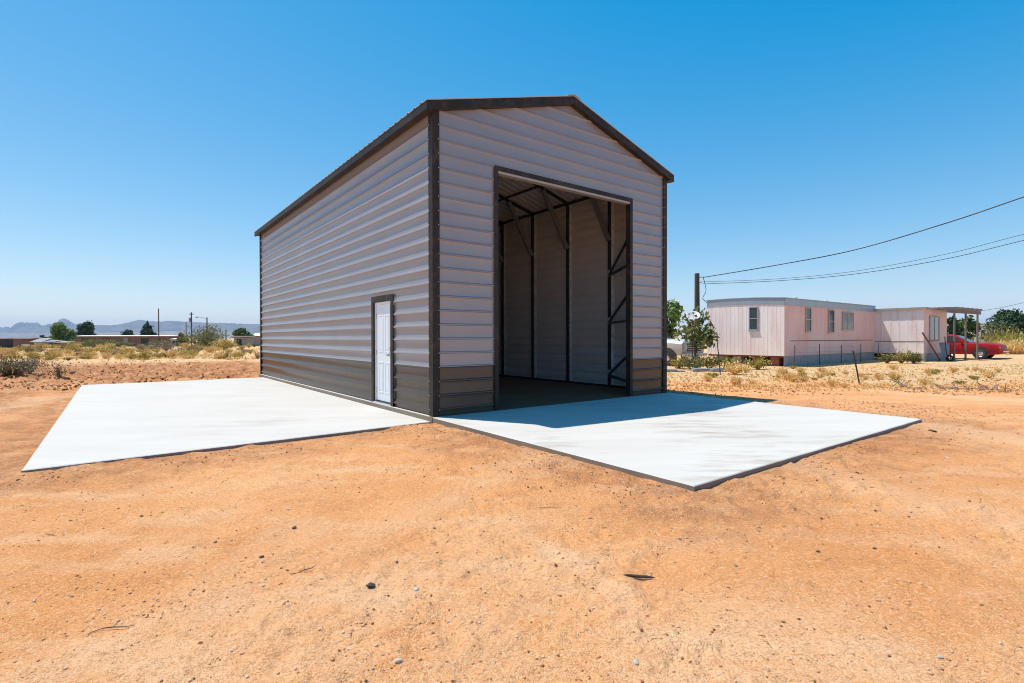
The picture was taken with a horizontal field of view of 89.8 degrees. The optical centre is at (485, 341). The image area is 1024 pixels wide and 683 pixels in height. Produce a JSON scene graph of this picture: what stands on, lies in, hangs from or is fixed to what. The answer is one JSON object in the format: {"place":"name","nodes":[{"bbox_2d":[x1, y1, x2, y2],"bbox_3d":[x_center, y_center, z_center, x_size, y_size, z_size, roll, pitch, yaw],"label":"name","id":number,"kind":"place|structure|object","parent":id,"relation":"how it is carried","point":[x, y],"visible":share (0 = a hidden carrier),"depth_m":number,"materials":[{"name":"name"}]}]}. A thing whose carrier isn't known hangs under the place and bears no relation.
{"place":"outdoors","nodes":[
{"label":"outdoors","id":0,"kind":"place"},
{"bbox_2d":[0,331,254,337],"bbox_3d":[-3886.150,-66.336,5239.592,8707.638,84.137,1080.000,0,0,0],"label":"foothills","id":1,"kind":"structure","parent":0,"point":[13,335],"depth_m":5266.93,"materials":[{"name":"stone"}]},
{"bbox_2d":[0,318,259,332],"bbox_3d":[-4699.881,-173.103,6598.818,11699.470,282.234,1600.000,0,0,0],"label":"hills","id":2,"kind":"structure","parent":0,"point":[35,327],"depth_m":6660.30,"materials":[{"name":"stone"}]},
{"bbox_2d":[21,377,430,471],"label":"pavement","id":3,"kind":"structure","parent":0,"point":[105,423],"depth_m":8.38,"materials":[{"name":"concrete"}]},
{"bbox_2d":[254,94,674,416],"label":"metal building","id":4,"kind":"structure","parent":0,"point":[438,257],"depth_m":10.83,"materials":[{"name":"grey metal"}]},
{"bbox_2d":[376,304,390,401],"bbox_3d":[-1.953,0.225,9.754,0.109,1.860,0.686,0,1,-36],"label":"door","id":5,"kind":"structure","parent":4,"relation":"in","point":[383,353],"depth_m":9.78,"materials":[{"name":"white paint"}]},
{"bbox_2d":[263,374,668,423],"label":"floor","id":6,"kind":"structure","parent":0,"point":[516,393],"depth_m":11.54,"materials":[{"name":"concrete"}]},
{"bbox_2d":[0,337,1023,682],"bbox_3d":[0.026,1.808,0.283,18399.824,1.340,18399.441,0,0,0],"label":"ground","id":7,"kind":"structure","parent":0,"point":[342,557],"depth_m":3.13,"materials":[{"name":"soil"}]},
{"bbox_2d":[0,338,12,347],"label":"barn","id":8,"kind":"structure","parent":7,"relation":"on","point":[6,342],"depth_m":120.01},
{"bbox_2d":[0,348,16,353],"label":"grass clump","id":9,"kind":"object","parent":7,"relation":"on","point":[3,351],"visible":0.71,"depth_m":44.95,"materials":[{"name":"plant"}]},
{"bbox_2d":[6,350,19,354],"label":"scrub bush","id":10,"kind":"object","parent":7,"relation":"on","point":[12,352],"visible":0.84,"depth_m":41.20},
{"bbox_2d":[23,350,40,354],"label":"scrub bush","id":11,"kind":"object","parent":7,"relation":"on","point":[29,351],"visible":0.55,"depth_m":40.73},
{"bbox_2d":[24,352,40,358],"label":"scrub bush","id":12,"kind":"object","parent":7,"relation":"on","point":[32,355],"visible":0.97,"depth_m":33.94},
{"bbox_2d":[13,337,54,347],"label":"barn","id":13,"kind":"structure","parent":7,"relation":"on","point":[20,342],"depth_m":110.00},
{"bbox_2d":[0,354,69,374],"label":"bush","id":14,"kind":"object","parent":7,"relation":"on","point":[9,368],"visible":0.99,"depth_m":18.50,"materials":[{"name":"plant"}]},
{"bbox_2d":[31,338,55,346],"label":"tin shed","id":15,"kind":"structure","parent":7,"relation":"on","point":[39,341],"depth_m":108.43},
{"bbox_2d":[46,350,57,357],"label":"scrub bush","id":16,"kind":"object","parent":7,"relation":"on","point":[52,353],"visible":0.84,"depth_m":34.07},
{"bbox_2d":[43,340,65,347],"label":"tin shed","id":17,"kind":"structure","parent":7,"relation":"on","point":[51,342],"depth_m":104.00,"materials":[{"name":"grey metal"}]},
{"bbox_2d":[50,350,63,356],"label":"grass clump","id":18,"kind":"object","parent":7,"relation":"on","point":[60,353],"visible":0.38,"depth_m":38.36,"materials":[{"name":"plant"}]},
{"bbox_2d":[44,364,70,376],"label":"uprooted shrub","id":19,"kind":"object","parent":7,"relation":"on","point":[57,371],"visible":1,"depth_m":16.74,"materials":[{"name":"plant"}]},
{"bbox_2d":[47,322,76,340],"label":"leafy tree","id":20,"kind":"object","parent":7,"relation":"on","point":[59,331],"visible":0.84,"depth_m":138.72,"materials":[{"name":"green plant"}]},
{"bbox_2d":[54,341,74,346],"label":"tin shed","id":21,"kind":"structure","parent":7,"relation":"on","point":[62,344],"depth_m":104.01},
{"bbox_2d":[61,343,76,350],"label":"scrub bush","id":22,"kind":"object","parent":7,"relation":"on","point":[69,345],"visible":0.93,"depth_m":55.71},
{"bbox_2d":[75,320,96,335],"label":"leafy tree","id":23,"kind":"object","parent":7,"relation":"on","point":[88,327],"visible":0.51,"depth_m":163.58,"materials":[{"name":"green plant"}]},
{"bbox_2d":[82,354,92,358],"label":"scrub bush","id":24,"kind":"object","parent":7,"relation":"on","point":[89,356],"visible":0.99,"depth_m":32.81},
{"bbox_2d":[64,337,121,347],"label":"bush","id":25,"kind":"object","parent":7,"relation":"on","point":[93,343],"visible":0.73,"depth_m":78.46,"materials":[{"name":"green plant"}]},
{"bbox_2d":[96,346,113,352],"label":"scrub bush","id":26,"kind":"object","parent":7,"relation":"on","point":[102,348],"visible":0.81,"depth_m":47.59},
{"bbox_2d":[90,621,133,632],"bbox_3d":[-1.696,1.293,2.337,0.171,0.018,0.048,0,0,-23],"label":"twig","id":27,"kind":"object","parent":7,"relation":"on","point":[114,626],"visible":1,"depth_m":2.33,"materials":[{"name":"wood"}]},
{"bbox_2d":[111,341,133,347],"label":"bush","id":28,"kind":"object","parent":7,"relation":"on","point":[120,344],"visible":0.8,"depth_m":83.51,"materials":[{"name":"green plant"}]},
{"bbox_2d":[75,335,177,346],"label":"long building","id":29,"kind":"structure","parent":7,"relation":"on","point":[139,339],"depth_m":150.00,"materials":[{"name":"brick"}]},
{"bbox_2d":[141,338,148,343],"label":"window","id":30,"kind":"structure","parent":29,"relation":"in","point":[143,340],"depth_m":149.94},
{"bbox_2d":[120,347,134,353],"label":"scrub bush","id":31,"kind":"object","parent":7,"relation":"on","point":[129,349],"visible":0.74,"depth_m":46.98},
{"bbox_2d":[120,329,134,334],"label":"leafy tree","id":32,"kind":"object","parent":7,"relation":"on","point":[127,332],"visible":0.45,"depth_m":168.97,"materials":[{"name":"green plant"}]},
{"bbox_2d":[133,344,147,349],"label":"scrub bush","id":33,"kind":"object","parent":7,"relation":"on","point":[139,346],"visible":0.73,"depth_m":61.34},
{"bbox_2d":[138,347,155,359],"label":"scrub bush","id":34,"kind":"object","parent":7,"relation":"on","point":[144,354],"visible":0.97,"depth_m":34.21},
{"bbox_2d":[139,320,157,334],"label":"pine tree","id":35,"kind":"object","parent":7,"relation":"on","point":[147,329],"visible":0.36,"depth_m":164.19,"materials":[{"name":"green plant"}]},
{"bbox_2d":[144,344,159,349],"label":"scrub bush","id":36,"kind":"object","parent":7,"relation":"on","point":[155,346],"visible":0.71,"depth_m":54.60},
{"bbox_2d":[147,339,169,345],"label":"bush","id":37,"kind":"object","parent":7,"relation":"on","point":[153,343],"visible":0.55,"depth_m":73.21,"materials":[{"name":"green plant"}]},
{"bbox_2d":[156,341,174,350],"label":"scrub bush","id":38,"kind":"object","parent":7,"relation":"on","point":[165,346],"visible":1,"depth_m":52.42,"materials":[{"name":"plant"}]},
{"bbox_2d":[164,350,178,357],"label":"grass clump","id":39,"kind":"object","parent":7,"relation":"on","point":[171,353],"visible":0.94,"depth_m":33.98,"materials":[{"name":"plant"}]},
{"bbox_2d":[175,332,189,346],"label":"leafy tree","id":40,"kind":"object","parent":7,"relation":"on","point":[180,334],"visible":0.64,"depth_m":119.65,"materials":[{"name":"green plant"}]},
{"bbox_2d":[178,324,228,348],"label":"creosote bush","id":41,"kind":"object","parent":7,"relation":"on","point":[205,337],"visible":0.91,"depth_m":61.78,"materials":[{"name":"green plant"}]},
{"bbox_2d":[203,346,214,351],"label":"grass clump","id":42,"kind":"object","parent":7,"relation":"on","point":[209,349],"visible":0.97,"depth_m":47.40,"materials":[{"name":"plant"}]},
{"bbox_2d":[212,352,225,358],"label":"grass clump","id":43,"kind":"object","parent":7,"relation":"on","point":[219,356],"visible":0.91,"depth_m":33.40,"materials":[{"name":"plant"}]},
{"bbox_2d":[209,338,238,349],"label":"bush","id":44,"kind":"object","parent":7,"relation":"on","point":[222,344],"visible":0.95,"depth_m":59.08,"materials":[{"name":"plant"}]},
{"bbox_2d":[232,328,254,337],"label":"leafy tree","id":45,"kind":"object","parent":7,"relation":"on","point":[240,332],"visible":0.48,"depth_m":99.31,"materials":[{"name":"green plant"}]},
{"bbox_2d":[232,336,259,345],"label":"garden shed","id":46,"kind":"structure","parent":7,"relation":"on","point":[245,340],"depth_m":95.00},
{"bbox_2d":[259,374,428,420],"bbox_3d":[-4.421,1.268,13.131,0.060,0.203,12.090,0,1,-36],"label":"foundation","id":47,"kind":"object","parent":7,"relation":"on","point":[391,408],"visible":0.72,"depth_m":10.60,"materials":[{"name":"concrete"}]},
{"bbox_2d":[367,582,374,587],"bbox_3d":[-0.616,1.309,2.756,0.040,0.031,0.047,0,0,17],"label":"stone","id":48,"kind":"object","parent":7,"relation":"on","point":[370,585],"visible":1,"depth_m":2.75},
{"bbox_2d":[0,359,1023,522],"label":"dirt clods","id":49,"kind":"object","parent":7,"relation":"on","point":[66,388],"visible":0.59,"depth_m":14.07,"materials":[{"name":"soil"}]},
{"bbox_2d":[623,574,654,578],"bbox_3d":[0.833,1.295,2.833,0.190,0.024,0.041,0,0,9],"label":"bark stick","id":50,"kind":"object","parent":7,"relation":"on","point":[637,576],"visible":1,"depth_m":2.83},
{"bbox_2d":[667,369,684,371],"bbox_3d":[7.329,1.137,20.233,1.000,0.085,0.230,1,3,-6],"label":"plank","id":51,"kind":"object","parent":7,"relation":"on","point":[672,370],"visible":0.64,"depth_m":20.15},
{"bbox_2d":[667,299,689,338],"bbox_3d":[10.224,-0.630,28.914,2.424,3.721,2.513,0,0,0],"label":"leafy tree","id":52,"kind":"object","parent":7,"relation":"on","point":[673,313],"visible":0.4,"depth_m":28.39,"materials":[{"name":"green plant"}]},
{"bbox_2d":[667,356,690,367],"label":"bush","id":53,"kind":"object","parent":7,"relation":"on","point":[678,365],"visible":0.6,"depth_m":22.24,"materials":[{"name":"green plant"}]},
{"bbox_2d":[667,336,706,365],"bbox_3d":[8.125,0.293,26.398,2.080,1.817,5.920,0,1,-36],"label":"pickup truck","id":54,"kind":"object","parent":7,"relation":"on","point":[676,347],"visible":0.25,"depth_m":23.96,"materials":[{"name":"white paint"}]},
{"bbox_2d":[686,311,699,361],"bbox_3d":[8.865,-0.043,21.956,0.552,2.548,0.446,0,0,0],"label":"satellite dish","id":55,"kind":"object","parent":7,"relation":"on","point":[690,314],"visible":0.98,"depth_m":22.03,"materials":[{"name":"white metal"}]},
{"bbox_2d":[675,353,716,368],"bbox_3d":[8.674,0.820,21.407,1.644,0.724,1.742,0,0,0],"label":"bush","id":56,"kind":"object","parent":7,"relation":"on","point":[698,364],"visible":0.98,"depth_m":21.22,"materials":[{"name":"green plant"}]},
{"bbox_2d":[673,306,719,367],"bbox_3d":[9.216,-0.151,22.494,1.886,2.852,1.610,0,0,-29],"label":"leafy tree","id":57,"kind":"object","parent":7,"relation":"on","point":[705,336],"visible":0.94,"depth_m":22.29,"materials":[{"name":"green plant"}]},
{"bbox_2d":[694,273,702,356],"bbox_3d":[12.415,-1.306,29.991,0.490,5.338,0.330,0,0,0],"label":"utility pole","id":58,"kind":"object","parent":7,"relation":"on","point":[697,292],"visible":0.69,"depth_m":29.87,"materials":[{"name":"brown wood"}]},
{"bbox_2d":[703,196,1023,277],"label":"power line","id":59,"kind":"object","parent":58,"relation":"attached to","point":[874,244],"visible":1,"depth_m":25.66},
{"bbox_2d":[707,240,1023,283],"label":"power line","id":60,"kind":"object","parent":58,"relation":"attached to","point":[874,271],"visible":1,"depth_m":25.65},
{"bbox_2d":[708,234,1023,281],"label":"power line","id":61,"kind":"object","parent":58,"relation":"attached to","point":[871,268],"visible":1,"depth_m":26.16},
{"bbox_2d":[690,368,714,370],"bbox_3d":[8.905,1.137,20.613,1.500,0.085,0.230,1,3,-14],"label":"plank","id":62,"kind":"object","parent":7,"relation":"on","point":[700,369],"visible":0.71,"depth_m":20.50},
{"bbox_2d":[703,375,712,381],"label":"weed","id":63,"kind":"object","parent":7,"relation":"on","point":[707,378],"visible":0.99,"depth_m":15.69,"materials":[{"name":"plant"}]},
{"bbox_2d":[694,353,726,367],"bbox_3d":[9.515,0.829,21.860,1.329,0.701,1.041,0,0,0],"label":"bush","id":64,"kind":"object","parent":7,"relation":"on","point":[712,363],"visible":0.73,"depth_m":21.67,"materials":[{"name":"green plant"}]},
{"bbox_2d":[716,339,720,374],"bbox_3d":[8.371,0.616,18.434,0.171,1.441,0.042,0,0,0],"label":"fence post","id":65,"kind":"object","parent":7,"relation":"on","point":[718,356],"visible":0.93,"depth_m":18.43,"materials":[{"name":"brown metal"}]},
{"bbox_2d":[720,356,743,368],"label":"bush","id":66,"kind":"object","parent":7,"relation":"on","point":[732,362],"visible":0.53,"depth_m":21.82,"materials":[{"name":"green plant"}]},
{"bbox_2d":[720,360,749,374],"bbox_3d":[9.049,0.937,18.666,1.045,0.551,1.047,0,0,25],"label":"bush","id":67,"kind":"object","parent":7,"relation":"on","point":[735,368],"visible":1,"depth_m":18.53,"materials":[{"name":"plant"}]},
{"bbox_2d":[729,375,743,384],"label":"weed","id":68,"kind":"object","parent":7,"relation":"on","point":[736,380],"visible":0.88,"depth_m":14.61,"materials":[{"name":"plant"}]},
{"bbox_2d":[744,356,771,368],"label":"bush","id":69,"kind":"object","parent":7,"relation":"on","point":[757,364],"visible":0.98,"depth_m":21.43,"materials":[{"name":"green plant"}]},
{"bbox_2d":[774,366,787,374],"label":"weed","id":70,"kind":"object","parent":7,"relation":"on","point":[783,370],"visible":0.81,"depth_m":18.31,"materials":[{"name":"plant"}]},
{"bbox_2d":[706,297,874,365],"bbox_3d":[17.232,-0.556,28.497,11.424,3.534,3.932,0,1,-36],"label":"mobile home","id":71,"kind":"object","parent":7,"relation":"on","point":[775,330],"visible":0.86,"depth_m":25.51,"materials":[{"name":"pink"}]},
{"bbox_2d":[748,307,758,330],"bbox_3d":[12.911,-1.095,24.780,0.070,1.155,0.500,0,1,-36],"label":"window","id":72,"kind":"structure","parent":71,"relation":"in","point":[753,311],"depth_m":24.78,"materials":[{"name":"grey glass"}]},
{"bbox_2d":[805,307,811,331],"bbox_3d":[15.753,-1.070,25.062,0.570,1.180,0.050,0,1,-36],"label":"window","id":73,"kind":"structure","parent":71,"relation":"in","point":[808,311],"depth_m":25.05,"materials":[{"name":"grey glass"}]},
{"bbox_2d":[828,309,834,332],"bbox_3d":[17.916,-1.056,26.620,0.700,1.200,0.050,0,1,-36],"label":"window","id":74,"kind":"structure","parent":71,"relation":"in","point":[831,313],"depth_m":26.62,"materials":[{"name":"grey glass"}]},
{"bbox_2d":[842,311,853,329],"bbox_3d":[19.661,-1.124,27.875,1.500,0.970,0.050,0,1,-36],"label":"window","id":75,"kind":"structure","parent":71,"relation":"in","point":[847,317],"depth_m":27.84,"materials":[{"name":"grey glass"}]},
{"bbox_2d":[783,372,800,381],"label":"weed","id":76,"kind":"object","parent":7,"relation":"on","point":[791,377],"visible":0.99,"depth_m":15.38,"materials":[{"name":"plant"}]},
{"bbox_2d":[794,366,804,372],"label":"weed","id":77,"kind":"object","parent":7,"relation":"on","point":[801,369],"visible":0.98,"depth_m":19.86,"materials":[{"name":"plant"}]},
{"bbox_2d":[798,375,809,381],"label":"weed","id":78,"kind":"object","parent":7,"relation":"on","point":[804,379],"visible":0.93,"depth_m":15.51,"materials":[{"name":"plant"}]},
{"bbox_2d":[814,371,827,377],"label":"weed","id":79,"kind":"object","parent":7,"relation":"on","point":[819,375],"visible":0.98,"depth_m":17.14,"materials":[{"name":"plant"}]},
{"bbox_2d":[825,378,840,386],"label":"weed","id":80,"kind":"object","parent":7,"relation":"on","point":[833,383],"visible":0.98,"depth_m":13.85,"materials":[{"name":"plant"}]},
{"bbox_2d":[794,343,878,365],"bbox_3d":[18.253,0.660,26.357,10.451,1.130,0.046,0,1,-36],"label":"wire fence","id":81,"kind":"object","parent":7,"relation":"on","point":[833,351],"visible":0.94,"depth_m":26.06,"materials":[{"name":"grey metal"}]},
{"bbox_2d":[853,351,859,382],"bbox_3d":[10.545,0.796,14.588,0.236,1.076,0.042,0,0,0],"label":"fence post","id":82,"kind":"object","parent":7,"relation":"on","point":[856,367],"visible":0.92,"depth_m":14.58,"materials":[{"name":"wood"}]},
{"bbox_2d":[873,373,883,379],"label":"weed","id":83,"kind":"object","parent":7,"relation":"on","point":[879,376],"visible":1,"depth_m":16.29,"materials":[{"name":"plant"}]},
{"bbox_2d":[874,352,896,362],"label":"bush","id":84,"kind":"object","parent":7,"relation":"on","point":[887,358],"visible":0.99,"depth_m":26.51,"materials":[{"name":"green plant"}]},
{"bbox_2d":[886,364,899,368],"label":"weed","id":85,"kind":"object","parent":7,"relation":"on","point":[892,366],"visible":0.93,"depth_m":21.16,"materials":[{"name":"plant"}]},
{"bbox_2d":[887,371,902,379],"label":"weed","id":86,"kind":"object","parent":7,"relation":"on","point":[896,375],"visible":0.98,"depth_m":16.23,"materials":[{"name":"plant"}]},
{"bbox_2d":[868,378,928,389],"bbox_3d":[11.025,1.079,13.652,1.464,0.345,0.925,0,0,0],"label":"dead branch","id":87,"kind":"object","parent":7,"relation":"on","point":[901,384],"visible":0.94,"depth_m":13.69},
{"bbox_2d":[883,349,916,362],"bbox_3d":[21.344,0.732,26.361,1.229,0.774,1.217,0,0,0],"label":"bush","id":88,"kind":"object","parent":7,"relation":"on","point":[900,355],"visible":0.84,"depth_m":26.31,"materials":[{"name":"green plant"}]},
{"bbox_2d":[874,307,946,361],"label":"room addition","id":89,"kind":"structure","parent":7,"relation":"on","point":[899,329],"depth_m":29.42,"materials":[{"name":"white"}]},
{"bbox_2d":[929,316,939,340],"bbox_3d":[25.819,-0.746,29.526,1.860,1.435,0.070,0,1,-36],"label":"window","id":90,"kind":"structure","parent":89,"relation":"in","point":[934,321],"depth_m":29.52,"materials":[{"name":"white glass"}]},
{"bbox_2d":[901,352,924,363],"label":"bush","id":91,"kind":"object","parent":7,"relation":"on","point":[914,358],"visible":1,"depth_m":25.87,"materials":[{"name":"green plant"}]},
{"bbox_2d":[917,377,932,384],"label":"weed","id":92,"kind":"object","parent":7,"relation":"on","point":[922,381],"visible":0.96,"depth_m":14.38,"materials":[{"name":"plant"}]},
{"bbox_2d":[922,332,940,360],"bbox_3d":[24.709,0.325,28.428,1.418,1.693,0.080,0,0,-13],"label":"rusty pipe","id":93,"kind":"object","parent":7,"relation":"on","point":[929,343],"visible":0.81,"depth_m":28.39,"materials":[{"name":"metal"}]},
{"bbox_2d":[930,381,975,389],"bbox_3d":[11.988,1.102,13.286,0.971,0.263,0.745,0,0,0],"label":"dead branch","id":94,"kind":"object","parent":7,"relation":"on","point":[939,387],"visible":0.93,"depth_m":13.24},
{"bbox_2d":[947,366,961,371],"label":"weed","id":95,"kind":"object","parent":7,"relation":"on","point":[953,369],"visible":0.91,"depth_m":19.71,"materials":[{"name":"plant"}]},
{"bbox_2d":[947,315,963,335],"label":"leafy tree","id":96,"kind":"object","parent":7,"relation":"on","point":[950,326],"visible":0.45,"depth_m":49.72,"materials":[{"name":"green plant"}]},
{"bbox_2d":[933,307,981,360],"bbox_3d":[27.152,-0.439,30.923,4.642,3.145,2.970,0,0,-31],"label":"porch frame","id":97,"kind":"object","parent":7,"relation":"on","point":[963,310],"visible":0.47,"depth_m":29.75,"materials":[{"name":"brown wood"}]},
{"bbox_2d":[947,322,987,342],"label":"white house","id":98,"kind":"structure","parent":7,"relation":"on","point":[979,340],"depth_m":74.99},
{"bbox_2d":[957,315,981,339],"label":"leafy tree","id":99,"kind":"object","parent":7,"relation":"on","point":[971,325],"visible":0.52,"depth_m":51.52,"materials":[{"name":"green plant"}]},
{"bbox_2d":[967,375,979,379],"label":"weed","id":100,"kind":"object","parent":7,"relation":"on","point":[973,377],"visible":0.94,"depth_m":16.30,"materials":[{"name":"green plant"}]},
{"bbox_2d":[947,334,1008,358],"bbox_3d":[30.326,0.309,33.358,2.120,1.554,4.990,0,1,-36],"label":"parked car","id":101,"kind":"object","parent":7,"relation":"on","point":[988,350],"visible":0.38,"depth_m":31.82,"materials":[{"name":"red paint"}]},
{"bbox_2d":[958,376,1019,391],"bbox_3d":[12.530,1.063,12.776,0.926,0.346,0.870,0,0,0],"label":"dead branch","id":102,"kind":"object","parent":7,"relation":"on","point":[986,387],"visible":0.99,"depth_m":12.86,"materials":[{"name":"wood"}]},
{"bbox_2d":[981,370,997,377],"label":"weed","id":103,"kind":"object","parent":7,"relation":"on","point":[988,374],"visible":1,"depth_m":16.86,"materials":[{"name":"plant"}]},
{"bbox_2d":[970,322,1022,342],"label":"bush","id":104,"kind":"object","parent":7,"relation":"on","point":[988,335],"visible":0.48,"depth_m":49.63,"materials":[{"name":"green plant"}]},
{"bbox_2d":[971,327,1023,342],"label":"grass clump","id":105,"kind":"object","parent":7,"relation":"on","point":[1013,337],"visible":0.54,"depth_m":46.58,"materials":[{"name":"yellow plant"}]},
{"bbox_2d":[984,308,1023,341],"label":"leafy tree","id":106,"kind":"object","parent":7,"relation":"on","point":[1008,317],"visible":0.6,"depth_m":57.54,"materials":[{"name":"green plant"}]},
{"bbox_2d":[994,339,1022,353],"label":"grass clump","id":107,"kind":"object","parent":7,"relation":"on","point":[1010,343],"visible":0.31,"depth_m":40.59,"materials":[{"name":"plant"}]},
{"bbox_2d":[1002,340,1023,354],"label":"grass clump","id":108,"kind":"object","parent":7,"relation":"on","point":[1020,346],"visible":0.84,"depth_m":40.01,"materials":[{"name":"plant"}]},
{"bbox_2d":[0,345,1023,392],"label":"dry grass","id":109,"kind":"structure","parent":0,"point":[676,387],"depth_m":15.92,"materials":[{"name":"plant"}]},
{"bbox_2d":[0,0,1023,336],"label":"sky","id":110,"kind":"structure","parent":0,"point":[145,145],"materials":[{"name":"blue"}]},
{"bbox_2d":[433,393,921,491],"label":"pavement","id":111,"kind":"structure","parent":0,"point":[693,443],"depth_m":6.96,"materials":[{"name":"concrete"}]},
{"bbox_2d":[939,337,953,360],"bbox_3d":[25.673,0.421,28.515,0.741,1.400,0.536,0,0,-25],"label":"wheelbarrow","id":112,"kind":"object","parent":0,"point":[945,348],"visible":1,"depth_m":28.48,"materials":[{"name":"grey plastic"}]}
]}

